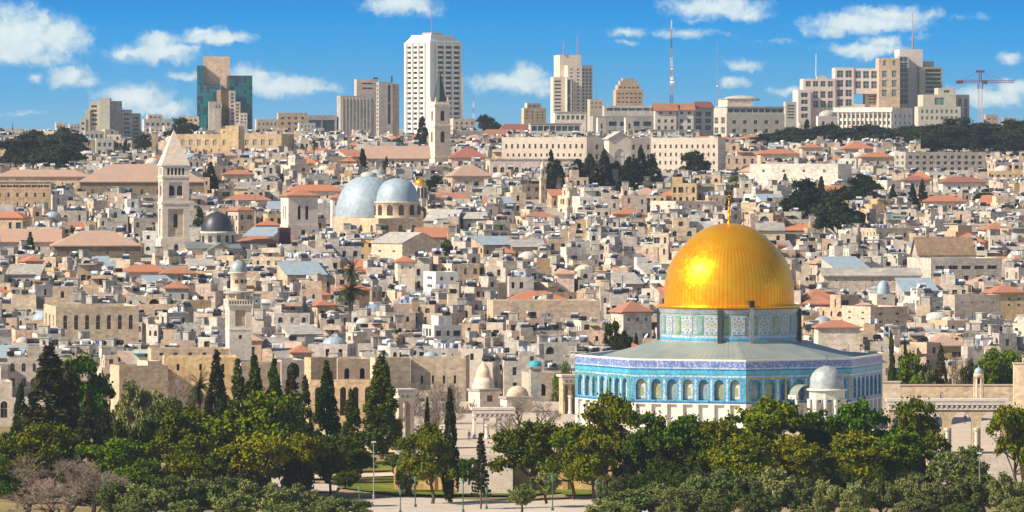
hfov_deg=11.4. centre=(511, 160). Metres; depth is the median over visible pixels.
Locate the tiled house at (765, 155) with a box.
[756,149,799,163]
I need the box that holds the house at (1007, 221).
[993,217,1016,226]
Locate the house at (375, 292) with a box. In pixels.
[362,280,381,301]
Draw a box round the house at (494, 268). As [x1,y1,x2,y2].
[487,253,504,281]
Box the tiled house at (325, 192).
[285,185,341,202]
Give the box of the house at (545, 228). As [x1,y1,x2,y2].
[533,220,559,234]
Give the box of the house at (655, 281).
[642,276,664,300]
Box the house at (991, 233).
[986,224,1008,249]
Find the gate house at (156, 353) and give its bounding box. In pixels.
[148,347,228,363]
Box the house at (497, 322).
[486,315,506,341]
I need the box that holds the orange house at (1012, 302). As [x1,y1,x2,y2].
[981,284,1023,321]
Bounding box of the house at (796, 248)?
[790,244,820,257]
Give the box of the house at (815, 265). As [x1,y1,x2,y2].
[803,257,820,281]
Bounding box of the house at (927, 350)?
[881,328,940,370]
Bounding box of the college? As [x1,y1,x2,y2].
[485,159,580,174]
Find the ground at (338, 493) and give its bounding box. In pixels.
[0,149,1023,511]
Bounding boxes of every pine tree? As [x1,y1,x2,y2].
[0,138,33,166]
[0,431,22,497]
[0,454,24,496]
[1,420,91,503]
[2,132,44,165]
[25,129,45,147]
[26,135,71,165]
[44,127,79,143]
[45,144,84,167]
[61,349,115,433]
[64,140,88,160]
[73,132,89,151]
[74,436,148,485]
[113,457,166,486]
[133,134,156,150]
[141,402,218,459]
[160,450,221,480]
[162,116,200,135]
[195,388,323,483]
[213,430,293,480]
[273,432,335,480]
[312,432,360,495]
[344,448,379,477]
[375,453,399,473]
[390,421,458,503]
[391,138,406,145]
[426,174,444,190]
[441,239,452,255]
[475,114,495,131]
[483,121,501,130]
[487,417,564,500]
[536,420,608,498]
[574,388,639,473]
[602,317,634,349]
[646,413,725,471]
[678,149,712,173]
[721,394,822,467]
[726,173,757,191]
[743,132,778,141]
[762,134,813,145]
[770,126,807,142]
[776,176,825,217]
[785,407,850,457]
[800,123,851,142]
[808,128,874,142]
[808,186,868,239]
[817,427,896,484]
[818,396,895,466]
[836,125,898,142]
[840,172,875,199]
[846,129,908,142]
[854,124,895,130]
[855,181,884,198]
[884,395,951,462]
[893,125,920,139]
[895,349,927,383]
[897,130,934,144]
[913,123,942,134]
[920,134,943,148]
[925,116,999,151]
[928,124,971,151]
[937,134,994,150]
[941,143,968,151]
[970,121,1010,151]
[972,191,994,202]
[972,345,1023,383]
[986,118,1023,153]
[987,141,1023,151]
[999,368,1012,383]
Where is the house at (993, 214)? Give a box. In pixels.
[979,208,1004,222]
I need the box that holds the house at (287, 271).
[276,261,327,291]
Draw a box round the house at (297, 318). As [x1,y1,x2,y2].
[274,289,311,325]
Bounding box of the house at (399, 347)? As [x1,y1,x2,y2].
[374,337,400,355]
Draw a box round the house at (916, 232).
[904,228,928,243]
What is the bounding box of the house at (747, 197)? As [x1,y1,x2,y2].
[733,189,760,201]
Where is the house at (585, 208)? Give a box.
[576,200,602,213]
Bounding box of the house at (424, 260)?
[411,251,433,289]
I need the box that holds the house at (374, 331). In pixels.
[360,323,395,341]
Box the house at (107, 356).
[97,346,117,400]
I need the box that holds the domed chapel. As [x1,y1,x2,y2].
[816,110,837,125]
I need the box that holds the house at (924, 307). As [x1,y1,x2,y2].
[916,291,938,315]
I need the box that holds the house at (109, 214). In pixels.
[94,200,121,228]
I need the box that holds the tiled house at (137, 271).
[122,265,164,283]
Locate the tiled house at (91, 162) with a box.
[76,161,99,164]
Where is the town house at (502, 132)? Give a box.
[483,129,523,135]
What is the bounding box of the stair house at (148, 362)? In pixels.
[137,360,160,364]
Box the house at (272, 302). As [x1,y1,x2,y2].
[261,299,276,310]
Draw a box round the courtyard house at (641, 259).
[634,257,648,268]
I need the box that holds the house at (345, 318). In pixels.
[318,310,349,327]
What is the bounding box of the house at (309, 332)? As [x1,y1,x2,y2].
[281,324,322,345]
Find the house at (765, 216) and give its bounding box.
[754,209,781,222]
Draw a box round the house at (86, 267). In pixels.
[78,259,105,284]
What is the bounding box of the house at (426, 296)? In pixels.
[413,293,434,299]
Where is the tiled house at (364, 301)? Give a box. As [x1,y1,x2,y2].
[332,283,371,307]
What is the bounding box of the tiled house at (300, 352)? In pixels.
[287,345,313,359]
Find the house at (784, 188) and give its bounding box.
[767,180,800,197]
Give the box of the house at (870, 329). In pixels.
[860,318,885,345]
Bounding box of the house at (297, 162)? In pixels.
[281,154,316,175]
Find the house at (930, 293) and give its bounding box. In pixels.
[921,287,942,309]
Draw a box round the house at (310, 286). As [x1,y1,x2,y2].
[290,273,321,299]
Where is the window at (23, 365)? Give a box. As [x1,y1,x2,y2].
[22,363,25,370]
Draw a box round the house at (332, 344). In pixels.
[308,336,354,356]
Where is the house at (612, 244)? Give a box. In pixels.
[603,236,641,268]
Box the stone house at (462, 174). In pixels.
[445,165,492,186]
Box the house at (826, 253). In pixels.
[822,245,846,255]
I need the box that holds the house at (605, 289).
[594,280,625,319]
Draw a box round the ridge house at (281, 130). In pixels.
[271,128,287,133]
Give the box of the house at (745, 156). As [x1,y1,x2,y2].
[726,147,756,168]
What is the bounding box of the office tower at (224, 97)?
[197,56,251,133]
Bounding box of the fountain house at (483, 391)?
[467,361,501,407]
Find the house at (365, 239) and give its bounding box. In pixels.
[344,233,376,258]
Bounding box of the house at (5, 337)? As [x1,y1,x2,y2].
[0,324,11,344]
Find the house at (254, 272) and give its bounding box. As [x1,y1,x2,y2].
[246,265,268,280]
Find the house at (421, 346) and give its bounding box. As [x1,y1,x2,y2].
[413,337,449,355]
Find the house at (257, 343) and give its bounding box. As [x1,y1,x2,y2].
[252,334,265,361]
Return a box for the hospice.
[151,126,293,153]
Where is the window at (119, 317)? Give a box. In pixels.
[118,315,121,328]
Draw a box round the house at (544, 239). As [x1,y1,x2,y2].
[529,230,546,244]
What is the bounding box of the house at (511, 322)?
[506,309,548,339]
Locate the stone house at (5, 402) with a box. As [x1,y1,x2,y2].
[0,379,11,425]
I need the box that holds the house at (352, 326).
[346,318,371,331]
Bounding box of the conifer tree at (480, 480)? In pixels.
[470,432,491,508]
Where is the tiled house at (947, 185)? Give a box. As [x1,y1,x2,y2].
[937,177,987,193]
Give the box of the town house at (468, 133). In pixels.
[457,131,482,136]
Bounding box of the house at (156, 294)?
[138,286,179,318]
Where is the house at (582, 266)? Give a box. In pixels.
[569,264,606,275]
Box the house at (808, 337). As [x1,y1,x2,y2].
[803,321,813,340]
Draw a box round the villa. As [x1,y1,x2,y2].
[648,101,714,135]
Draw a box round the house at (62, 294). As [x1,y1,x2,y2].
[45,280,85,303]
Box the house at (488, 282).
[461,271,497,297]
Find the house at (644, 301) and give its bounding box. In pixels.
[626,291,656,338]
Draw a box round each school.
[0,181,51,207]
[44,303,138,347]
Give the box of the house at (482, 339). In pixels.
[465,331,497,353]
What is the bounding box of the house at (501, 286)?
[477,279,505,298]
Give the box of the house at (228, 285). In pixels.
[227,277,260,290]
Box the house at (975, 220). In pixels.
[966,217,991,224]
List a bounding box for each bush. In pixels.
[9,461,39,502]
[57,465,95,505]
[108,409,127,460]
[128,418,163,471]
[198,453,226,481]
[225,462,268,489]
[280,456,314,498]
[331,471,359,488]
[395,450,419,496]
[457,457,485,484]
[594,473,627,500]
[595,476,623,497]
[610,457,644,489]
[627,469,660,494]
[639,451,683,483]
[658,471,690,489]
[675,449,711,481]
[700,467,722,489]
[796,467,831,504]
[813,449,835,479]
[830,468,860,500]
[860,465,894,505]
[895,470,924,485]
[903,453,935,485]
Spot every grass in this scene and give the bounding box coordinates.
[339,477,558,494]
[363,461,393,471]
[556,489,591,494]
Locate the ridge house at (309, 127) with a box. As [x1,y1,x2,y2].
[298,123,314,132]
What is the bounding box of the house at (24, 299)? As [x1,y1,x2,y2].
[0,289,35,314]
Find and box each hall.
[0,229,61,255]
[49,230,142,262]
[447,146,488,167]
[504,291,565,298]
[714,95,784,136]
[750,164,851,187]
[785,233,829,243]
[816,268,922,293]
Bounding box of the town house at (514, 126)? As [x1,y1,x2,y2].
[500,124,529,132]
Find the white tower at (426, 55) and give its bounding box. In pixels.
[403,7,461,133]
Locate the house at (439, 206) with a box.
[426,203,444,214]
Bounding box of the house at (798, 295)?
[794,286,802,305]
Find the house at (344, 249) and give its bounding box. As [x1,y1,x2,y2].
[325,233,361,266]
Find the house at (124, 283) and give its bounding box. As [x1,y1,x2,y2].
[99,270,130,291]
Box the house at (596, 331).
[588,317,608,345]
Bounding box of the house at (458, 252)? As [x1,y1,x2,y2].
[449,243,469,258]
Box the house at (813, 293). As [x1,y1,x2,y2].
[802,289,829,306]
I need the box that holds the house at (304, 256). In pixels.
[284,252,329,269]
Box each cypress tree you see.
[9,382,28,434]
[20,342,82,483]
[27,232,34,249]
[62,361,84,458]
[72,390,104,496]
[99,408,114,448]
[122,139,129,152]
[192,206,204,226]
[200,349,227,423]
[204,161,218,188]
[208,396,228,460]
[222,412,241,469]
[226,358,245,454]
[243,353,263,416]
[265,358,282,417]
[284,362,301,415]
[297,374,314,453]
[312,359,341,482]
[340,388,366,482]
[358,354,403,459]
[359,148,368,168]
[383,156,388,169]
[416,116,428,144]
[424,396,430,425]
[440,386,459,501]
[546,149,557,194]
[551,159,565,182]
[566,159,583,176]
[579,153,602,185]
[596,149,614,185]
[609,163,620,176]
[613,160,623,175]
[616,156,641,192]
[625,158,645,181]
[634,147,650,180]
[634,332,638,344]
[644,153,662,181]
[724,191,734,209]
[801,119,811,135]
[818,176,825,191]
[887,333,895,380]
[888,186,896,198]
[888,330,891,350]
[902,337,907,383]
[907,183,918,204]
[917,179,927,208]
[929,136,942,151]
[935,344,948,383]
[968,127,982,151]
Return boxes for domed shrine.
[575,195,881,431]
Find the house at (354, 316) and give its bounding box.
[351,304,378,321]
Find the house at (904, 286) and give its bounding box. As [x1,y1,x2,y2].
[894,278,938,305]
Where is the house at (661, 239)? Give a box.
[639,227,669,263]
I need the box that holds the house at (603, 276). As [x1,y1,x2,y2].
[577,273,610,297]
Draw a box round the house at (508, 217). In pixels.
[490,214,511,219]
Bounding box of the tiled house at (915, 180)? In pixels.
[900,176,931,194]
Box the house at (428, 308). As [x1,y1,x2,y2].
[416,300,464,324]
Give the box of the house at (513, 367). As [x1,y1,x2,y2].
[501,343,543,395]
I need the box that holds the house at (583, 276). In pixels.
[574,267,595,290]
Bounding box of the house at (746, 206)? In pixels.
[731,198,759,212]
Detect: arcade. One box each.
[393,388,417,437]
[470,407,514,438]
[556,374,574,413]
[885,398,1008,453]
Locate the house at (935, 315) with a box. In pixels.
[911,312,946,321]
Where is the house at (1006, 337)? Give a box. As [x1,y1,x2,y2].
[987,318,1017,351]
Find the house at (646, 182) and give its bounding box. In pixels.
[636,177,664,189]
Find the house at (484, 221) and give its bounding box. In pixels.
[477,213,489,225]
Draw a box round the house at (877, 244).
[859,239,886,255]
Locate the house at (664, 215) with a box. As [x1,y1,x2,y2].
[645,209,669,220]
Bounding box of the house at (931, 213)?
[919,209,945,225]
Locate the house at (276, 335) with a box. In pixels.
[252,333,284,336]
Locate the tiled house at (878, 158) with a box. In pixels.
[857,152,893,167]
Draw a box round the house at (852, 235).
[841,227,860,244]
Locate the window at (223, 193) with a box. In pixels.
[222,192,229,195]
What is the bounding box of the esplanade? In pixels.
[349,497,647,511]
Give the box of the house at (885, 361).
[878,351,901,380]
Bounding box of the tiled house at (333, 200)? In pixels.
[328,194,339,227]
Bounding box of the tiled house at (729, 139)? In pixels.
[721,136,736,142]
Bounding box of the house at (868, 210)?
[858,204,883,222]
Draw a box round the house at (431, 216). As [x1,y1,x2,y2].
[423,209,462,226]
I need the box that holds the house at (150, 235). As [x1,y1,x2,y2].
[143,223,157,254]
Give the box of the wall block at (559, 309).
[487,299,599,321]
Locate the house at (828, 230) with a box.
[826,206,849,234]
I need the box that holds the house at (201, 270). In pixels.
[187,266,222,277]
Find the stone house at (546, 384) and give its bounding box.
[521,371,574,400]
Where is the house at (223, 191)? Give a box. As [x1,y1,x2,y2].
[210,184,233,201]
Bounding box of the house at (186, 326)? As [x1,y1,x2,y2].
[169,317,197,335]
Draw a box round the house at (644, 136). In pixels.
[640,134,661,137]
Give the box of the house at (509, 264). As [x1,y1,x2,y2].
[497,254,537,297]
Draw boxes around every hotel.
[337,96,373,136]
[354,76,398,135]
[550,35,592,130]
[613,78,642,105]
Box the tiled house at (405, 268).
[393,256,416,291]
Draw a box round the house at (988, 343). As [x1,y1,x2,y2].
[982,337,1003,353]
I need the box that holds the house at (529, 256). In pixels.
[518,252,537,262]
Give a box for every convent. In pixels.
[0,170,88,188]
[78,164,204,197]
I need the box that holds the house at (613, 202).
[597,188,619,217]
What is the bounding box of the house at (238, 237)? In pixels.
[234,234,242,240]
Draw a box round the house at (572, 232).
[568,221,586,240]
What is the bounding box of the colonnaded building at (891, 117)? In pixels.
[831,107,912,129]
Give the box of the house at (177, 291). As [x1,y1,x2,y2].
[163,281,190,306]
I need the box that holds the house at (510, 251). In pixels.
[491,246,516,259]
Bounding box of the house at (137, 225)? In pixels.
[128,213,157,236]
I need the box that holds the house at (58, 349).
[55,345,67,377]
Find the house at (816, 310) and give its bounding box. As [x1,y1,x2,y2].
[805,307,818,314]
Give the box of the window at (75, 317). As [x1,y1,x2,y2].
[74,315,77,328]
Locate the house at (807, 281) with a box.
[799,275,816,292]
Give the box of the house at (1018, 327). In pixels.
[1012,315,1023,335]
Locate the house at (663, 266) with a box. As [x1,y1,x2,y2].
[650,258,668,273]
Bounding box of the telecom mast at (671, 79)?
[670,20,676,102]
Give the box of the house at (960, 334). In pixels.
[928,327,968,341]
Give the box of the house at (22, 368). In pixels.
[6,337,52,394]
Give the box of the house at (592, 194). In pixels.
[572,183,603,206]
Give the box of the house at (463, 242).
[453,236,470,249]
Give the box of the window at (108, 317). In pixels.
[107,315,110,328]
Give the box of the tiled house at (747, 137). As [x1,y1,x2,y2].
[739,135,768,144]
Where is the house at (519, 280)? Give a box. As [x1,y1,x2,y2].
[507,269,533,296]
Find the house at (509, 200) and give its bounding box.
[486,197,516,215]
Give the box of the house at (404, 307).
[375,299,415,331]
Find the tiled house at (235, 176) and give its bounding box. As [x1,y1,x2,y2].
[220,170,253,183]
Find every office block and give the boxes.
[307,115,336,131]
[914,88,968,125]
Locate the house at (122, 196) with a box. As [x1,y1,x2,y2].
[111,187,143,209]
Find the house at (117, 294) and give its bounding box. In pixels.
[98,280,122,302]
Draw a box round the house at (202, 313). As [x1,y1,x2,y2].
[197,300,224,319]
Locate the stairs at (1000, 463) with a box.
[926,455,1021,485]
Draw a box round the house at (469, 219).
[461,212,488,228]
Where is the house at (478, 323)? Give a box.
[459,315,485,341]
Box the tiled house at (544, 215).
[520,212,557,223]
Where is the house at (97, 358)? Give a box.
[94,354,125,373]
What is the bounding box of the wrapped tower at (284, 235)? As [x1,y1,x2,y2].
[278,228,290,243]
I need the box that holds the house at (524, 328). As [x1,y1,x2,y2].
[515,321,536,344]
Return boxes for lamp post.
[398,489,401,511]
[414,476,416,506]
[461,478,464,511]
[485,487,487,508]
[551,476,553,510]
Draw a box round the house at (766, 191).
[752,185,773,193]
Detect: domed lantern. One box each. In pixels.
[414,177,426,206]
[973,365,983,397]
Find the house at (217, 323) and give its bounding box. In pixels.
[201,311,224,341]
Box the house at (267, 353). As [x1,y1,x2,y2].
[262,336,307,361]
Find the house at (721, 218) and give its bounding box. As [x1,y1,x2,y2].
[711,206,743,224]
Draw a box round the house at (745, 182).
[734,176,751,200]
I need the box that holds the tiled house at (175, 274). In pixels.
[159,267,198,281]
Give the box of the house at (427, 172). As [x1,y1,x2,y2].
[413,169,440,176]
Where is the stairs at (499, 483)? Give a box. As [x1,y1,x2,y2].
[457,455,512,495]
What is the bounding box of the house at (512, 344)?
[503,333,528,356]
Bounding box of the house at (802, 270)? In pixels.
[787,254,820,284]
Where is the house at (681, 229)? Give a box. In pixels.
[670,211,695,241]
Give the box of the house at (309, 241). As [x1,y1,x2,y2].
[292,236,315,247]
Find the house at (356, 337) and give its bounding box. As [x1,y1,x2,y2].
[345,331,370,355]
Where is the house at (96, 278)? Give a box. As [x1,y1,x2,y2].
[83,270,121,294]
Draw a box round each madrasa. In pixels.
[163,355,236,413]
[235,361,280,404]
[271,358,303,404]
[304,357,336,421]
[337,356,369,379]
[370,357,409,423]
[409,356,465,400]
[465,355,469,400]
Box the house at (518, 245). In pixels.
[508,239,544,256]
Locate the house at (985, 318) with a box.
[966,312,1012,326]
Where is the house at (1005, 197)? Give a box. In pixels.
[991,192,1023,208]
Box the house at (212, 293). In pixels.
[188,278,225,308]
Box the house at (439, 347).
[427,340,461,355]
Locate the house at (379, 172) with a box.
[360,169,394,177]
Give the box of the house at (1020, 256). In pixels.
[1010,249,1023,262]
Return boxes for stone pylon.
[596,118,605,132]
[624,118,633,133]
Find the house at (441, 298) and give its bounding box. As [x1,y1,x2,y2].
[435,282,461,306]
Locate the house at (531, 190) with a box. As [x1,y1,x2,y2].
[514,179,538,199]
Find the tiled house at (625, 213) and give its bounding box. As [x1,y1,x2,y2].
[611,209,645,217]
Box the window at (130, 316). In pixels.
[129,315,132,328]
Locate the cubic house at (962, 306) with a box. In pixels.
[943,294,1000,319]
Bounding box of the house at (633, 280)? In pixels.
[607,272,643,290]
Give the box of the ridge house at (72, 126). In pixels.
[68,124,79,131]
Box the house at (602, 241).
[593,238,606,248]
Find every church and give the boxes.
[184,209,241,258]
[333,172,421,236]
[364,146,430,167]
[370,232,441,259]
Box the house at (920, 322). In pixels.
[893,315,933,336]
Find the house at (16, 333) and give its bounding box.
[11,323,38,340]
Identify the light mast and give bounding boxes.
[371,441,375,498]
[977,452,981,481]
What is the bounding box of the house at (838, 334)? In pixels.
[811,320,862,351]
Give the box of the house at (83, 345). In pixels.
[60,339,93,381]
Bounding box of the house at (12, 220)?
[0,211,32,228]
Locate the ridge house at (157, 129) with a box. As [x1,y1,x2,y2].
[149,127,162,132]
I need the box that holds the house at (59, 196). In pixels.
[51,183,76,209]
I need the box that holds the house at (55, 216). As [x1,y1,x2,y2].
[46,211,67,223]
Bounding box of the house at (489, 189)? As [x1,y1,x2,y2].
[476,183,509,199]
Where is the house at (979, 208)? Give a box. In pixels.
[963,202,989,211]
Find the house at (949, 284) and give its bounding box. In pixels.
[936,269,970,293]
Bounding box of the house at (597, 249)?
[574,236,603,261]
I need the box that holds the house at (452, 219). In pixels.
[429,213,460,233]
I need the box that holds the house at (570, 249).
[560,241,598,266]
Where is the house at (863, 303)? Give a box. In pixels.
[841,302,873,310]
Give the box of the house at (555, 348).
[537,329,580,366]
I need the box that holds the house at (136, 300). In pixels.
[126,293,171,305]
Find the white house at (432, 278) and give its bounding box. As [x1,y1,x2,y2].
[424,271,457,291]
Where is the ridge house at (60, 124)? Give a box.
[55,123,65,126]
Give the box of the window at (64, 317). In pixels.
[63,315,66,328]
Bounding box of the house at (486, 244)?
[470,236,510,257]
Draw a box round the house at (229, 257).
[222,250,252,266]
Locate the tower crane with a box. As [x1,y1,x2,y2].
[956,70,1013,122]
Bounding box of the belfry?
[278,189,319,235]
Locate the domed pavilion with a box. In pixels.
[807,359,846,419]
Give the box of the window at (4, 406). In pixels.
[0,401,7,417]
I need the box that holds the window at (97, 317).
[96,315,99,328]
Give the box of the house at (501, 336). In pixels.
[479,330,503,342]
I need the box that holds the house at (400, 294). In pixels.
[397,286,419,299]
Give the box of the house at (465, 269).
[439,258,479,284]
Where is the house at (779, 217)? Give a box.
[745,203,783,222]
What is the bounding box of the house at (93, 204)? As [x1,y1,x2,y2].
[87,195,107,216]
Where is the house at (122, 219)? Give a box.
[105,210,127,230]
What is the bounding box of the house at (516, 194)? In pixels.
[506,183,525,215]
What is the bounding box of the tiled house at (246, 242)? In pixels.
[238,236,279,256]
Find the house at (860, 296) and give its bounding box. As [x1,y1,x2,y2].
[838,286,866,302]
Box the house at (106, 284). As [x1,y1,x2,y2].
[94,280,124,301]
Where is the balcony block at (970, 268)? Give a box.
[907,257,1001,280]
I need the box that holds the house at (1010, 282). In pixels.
[1001,279,1022,289]
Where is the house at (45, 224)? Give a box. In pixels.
[27,220,64,238]
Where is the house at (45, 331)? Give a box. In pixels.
[24,325,60,376]
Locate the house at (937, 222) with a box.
[914,216,950,234]
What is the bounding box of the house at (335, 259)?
[310,251,343,269]
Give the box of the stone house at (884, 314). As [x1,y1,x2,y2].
[842,305,906,330]
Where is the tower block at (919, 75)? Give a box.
[894,12,941,125]
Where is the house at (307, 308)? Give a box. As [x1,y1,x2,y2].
[260,297,313,323]
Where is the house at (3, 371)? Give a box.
[0,364,7,378]
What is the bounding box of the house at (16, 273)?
[5,264,45,282]
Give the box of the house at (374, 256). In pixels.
[369,251,385,273]
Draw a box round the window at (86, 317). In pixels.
[85,315,88,328]
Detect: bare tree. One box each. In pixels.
[0,467,64,511]
[4,453,133,511]
[6,477,86,511]
[58,459,128,511]
[163,371,209,422]
[393,380,445,423]
[404,378,464,422]
[414,403,442,428]
[437,382,477,412]
[485,414,520,431]
[495,391,530,427]
[532,398,561,423]
[946,351,970,383]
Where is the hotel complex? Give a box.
[793,58,899,128]
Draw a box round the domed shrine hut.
[498,386,533,412]
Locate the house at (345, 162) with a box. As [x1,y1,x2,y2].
[339,157,360,166]
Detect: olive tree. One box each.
[95,480,140,511]
[113,499,157,511]
[114,378,166,442]
[120,483,173,510]
[144,394,198,463]
[146,473,197,511]
[163,498,202,511]
[180,475,220,510]
[197,475,241,509]
[210,490,255,511]
[234,479,263,511]
[248,481,296,510]
[262,502,313,511]
[288,482,319,511]
[310,495,339,511]
[315,497,373,511]
[507,483,536,511]
[528,470,562,503]
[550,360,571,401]
[584,498,619,511]
[601,501,640,511]
[603,488,654,511]
[633,481,672,511]
[651,487,701,511]
[654,500,687,511]
[680,472,714,509]
[695,468,748,511]
[696,494,733,511]
[728,472,759,509]
[737,488,782,511]
[754,466,795,509]
[785,477,821,509]
[790,504,828,511]
[811,480,841,511]
[837,480,871,511]
[837,505,870,511]
[867,478,900,511]
[890,496,938,511]
[894,473,924,501]
[907,362,937,383]
[917,481,957,511]
[925,445,990,487]
[942,500,981,511]
[952,472,989,507]
[958,357,979,383]
[974,473,1002,511]
[986,471,1023,508]
[996,496,1023,511]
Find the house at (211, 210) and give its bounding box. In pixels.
[204,207,234,230]
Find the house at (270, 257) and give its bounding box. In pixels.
[253,243,289,266]
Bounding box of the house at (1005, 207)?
[995,203,1023,214]
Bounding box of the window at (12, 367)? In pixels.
[10,363,14,370]
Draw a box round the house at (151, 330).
[142,308,189,342]
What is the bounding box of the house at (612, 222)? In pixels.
[603,215,633,231]
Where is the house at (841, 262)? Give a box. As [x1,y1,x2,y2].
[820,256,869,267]
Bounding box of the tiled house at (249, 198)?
[223,194,271,206]
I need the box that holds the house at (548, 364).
[516,351,556,370]
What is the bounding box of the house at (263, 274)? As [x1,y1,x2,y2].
[259,271,285,289]
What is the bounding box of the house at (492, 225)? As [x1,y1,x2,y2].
[475,216,513,235]
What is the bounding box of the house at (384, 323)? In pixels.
[362,316,412,343]
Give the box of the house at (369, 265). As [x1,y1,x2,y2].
[359,259,392,285]
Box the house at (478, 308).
[460,293,486,321]
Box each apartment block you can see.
[5,130,22,132]
[142,119,171,132]
[146,114,161,118]
[182,116,198,130]
[255,119,277,133]
[277,113,306,132]
[450,118,474,130]
[522,108,545,127]
[525,103,540,107]
[587,99,602,130]
[590,116,653,132]
[602,106,653,115]
[783,102,796,127]
[894,152,984,171]
[984,114,997,123]
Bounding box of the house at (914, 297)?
[905,283,948,313]
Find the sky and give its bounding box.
[0,0,1023,131]
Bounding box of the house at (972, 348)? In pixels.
[954,337,983,367]
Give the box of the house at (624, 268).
[612,265,632,271]
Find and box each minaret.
[223,254,253,359]
[538,158,546,202]
[564,191,572,215]
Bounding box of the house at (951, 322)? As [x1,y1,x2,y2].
[930,316,968,330]
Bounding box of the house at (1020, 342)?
[1017,336,1023,351]
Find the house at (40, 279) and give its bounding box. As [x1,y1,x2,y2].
[11,274,49,290]
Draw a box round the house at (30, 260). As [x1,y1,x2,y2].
[17,256,44,263]
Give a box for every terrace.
[394,401,1023,489]
[650,201,721,212]
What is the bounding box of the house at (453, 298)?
[447,289,471,322]
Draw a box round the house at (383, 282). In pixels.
[364,274,406,301]
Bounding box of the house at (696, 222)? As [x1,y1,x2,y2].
[686,210,715,232]
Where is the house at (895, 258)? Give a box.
[884,248,911,267]
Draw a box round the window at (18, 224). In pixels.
[16,222,20,228]
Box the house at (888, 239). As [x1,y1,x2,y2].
[864,234,891,245]
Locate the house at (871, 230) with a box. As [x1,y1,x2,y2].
[860,218,908,244]
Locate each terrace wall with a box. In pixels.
[308,379,372,426]
[403,390,460,426]
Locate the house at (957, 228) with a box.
[942,220,975,236]
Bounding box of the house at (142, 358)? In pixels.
[138,345,147,359]
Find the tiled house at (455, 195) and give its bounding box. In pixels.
[436,193,471,202]
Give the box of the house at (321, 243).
[311,233,333,257]
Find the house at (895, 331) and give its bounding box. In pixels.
[888,326,902,351]
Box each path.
[265,476,337,491]
[314,429,403,452]
[314,472,393,477]
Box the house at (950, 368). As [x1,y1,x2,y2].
[932,358,962,383]
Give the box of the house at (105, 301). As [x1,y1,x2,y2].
[100,300,128,303]
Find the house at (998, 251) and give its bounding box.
[986,244,1017,258]
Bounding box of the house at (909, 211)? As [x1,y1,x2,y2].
[887,205,915,216]
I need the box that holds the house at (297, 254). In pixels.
[286,245,314,257]
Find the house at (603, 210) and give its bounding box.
[578,204,610,216]
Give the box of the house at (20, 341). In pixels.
[11,337,25,344]
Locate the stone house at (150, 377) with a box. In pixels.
[110,364,167,418]
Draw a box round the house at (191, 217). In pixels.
[190,212,192,224]
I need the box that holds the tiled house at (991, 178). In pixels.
[975,177,1015,182]
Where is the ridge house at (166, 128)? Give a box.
[163,126,176,131]
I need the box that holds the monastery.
[502,131,725,174]
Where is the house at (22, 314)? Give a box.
[17,309,39,324]
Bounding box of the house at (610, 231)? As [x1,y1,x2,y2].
[597,226,626,240]
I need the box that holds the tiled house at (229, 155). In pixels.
[207,151,238,158]
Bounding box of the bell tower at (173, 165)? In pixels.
[156,126,191,255]
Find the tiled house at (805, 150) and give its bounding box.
[797,144,823,158]
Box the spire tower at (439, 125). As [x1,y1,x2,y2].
[428,65,450,165]
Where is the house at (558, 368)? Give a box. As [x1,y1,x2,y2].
[548,364,574,371]
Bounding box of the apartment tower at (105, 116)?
[80,98,140,153]
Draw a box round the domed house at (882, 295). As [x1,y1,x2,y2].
[869,280,892,305]
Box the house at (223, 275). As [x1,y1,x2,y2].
[214,267,229,290]
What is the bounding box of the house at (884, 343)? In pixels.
[875,324,907,352]
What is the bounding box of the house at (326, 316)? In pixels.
[300,311,340,332]
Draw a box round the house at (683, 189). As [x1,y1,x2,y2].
[672,174,698,200]
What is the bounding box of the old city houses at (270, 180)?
[0,124,1023,388]
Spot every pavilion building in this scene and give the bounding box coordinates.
[528,123,581,135]
[553,112,586,131]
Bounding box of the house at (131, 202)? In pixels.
[124,192,145,213]
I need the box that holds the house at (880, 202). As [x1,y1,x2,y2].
[864,194,900,213]
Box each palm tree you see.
[189,369,209,424]
[308,135,319,154]
[334,277,366,321]
[340,254,364,310]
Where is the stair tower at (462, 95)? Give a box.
[462,74,462,117]
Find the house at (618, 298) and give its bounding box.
[610,288,638,319]
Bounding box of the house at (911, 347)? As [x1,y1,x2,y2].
[900,338,925,367]
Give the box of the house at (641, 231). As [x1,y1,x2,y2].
[622,222,645,239]
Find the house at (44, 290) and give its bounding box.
[32,282,52,308]
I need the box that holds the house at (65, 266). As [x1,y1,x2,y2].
[47,257,77,276]
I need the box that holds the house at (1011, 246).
[993,234,1023,253]
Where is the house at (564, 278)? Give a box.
[552,269,575,291]
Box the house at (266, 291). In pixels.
[247,278,275,300]
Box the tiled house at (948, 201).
[918,196,966,209]
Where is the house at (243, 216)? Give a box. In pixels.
[226,206,255,233]
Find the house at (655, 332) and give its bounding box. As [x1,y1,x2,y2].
[654,327,656,338]
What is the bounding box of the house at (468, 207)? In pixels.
[457,203,490,219]
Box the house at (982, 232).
[976,222,1013,249]
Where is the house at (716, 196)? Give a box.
[701,190,733,207]
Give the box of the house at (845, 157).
[838,153,857,167]
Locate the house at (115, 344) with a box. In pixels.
[90,338,123,353]
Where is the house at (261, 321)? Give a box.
[252,309,275,336]
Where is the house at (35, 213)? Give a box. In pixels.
[29,205,50,225]
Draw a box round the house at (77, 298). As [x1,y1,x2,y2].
[71,291,85,303]
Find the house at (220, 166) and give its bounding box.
[205,156,236,180]
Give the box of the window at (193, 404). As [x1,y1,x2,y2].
[188,395,195,407]
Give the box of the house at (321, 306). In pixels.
[307,299,337,327]
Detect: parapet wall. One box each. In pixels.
[882,381,900,409]
[900,384,1012,400]
[1012,362,1023,407]

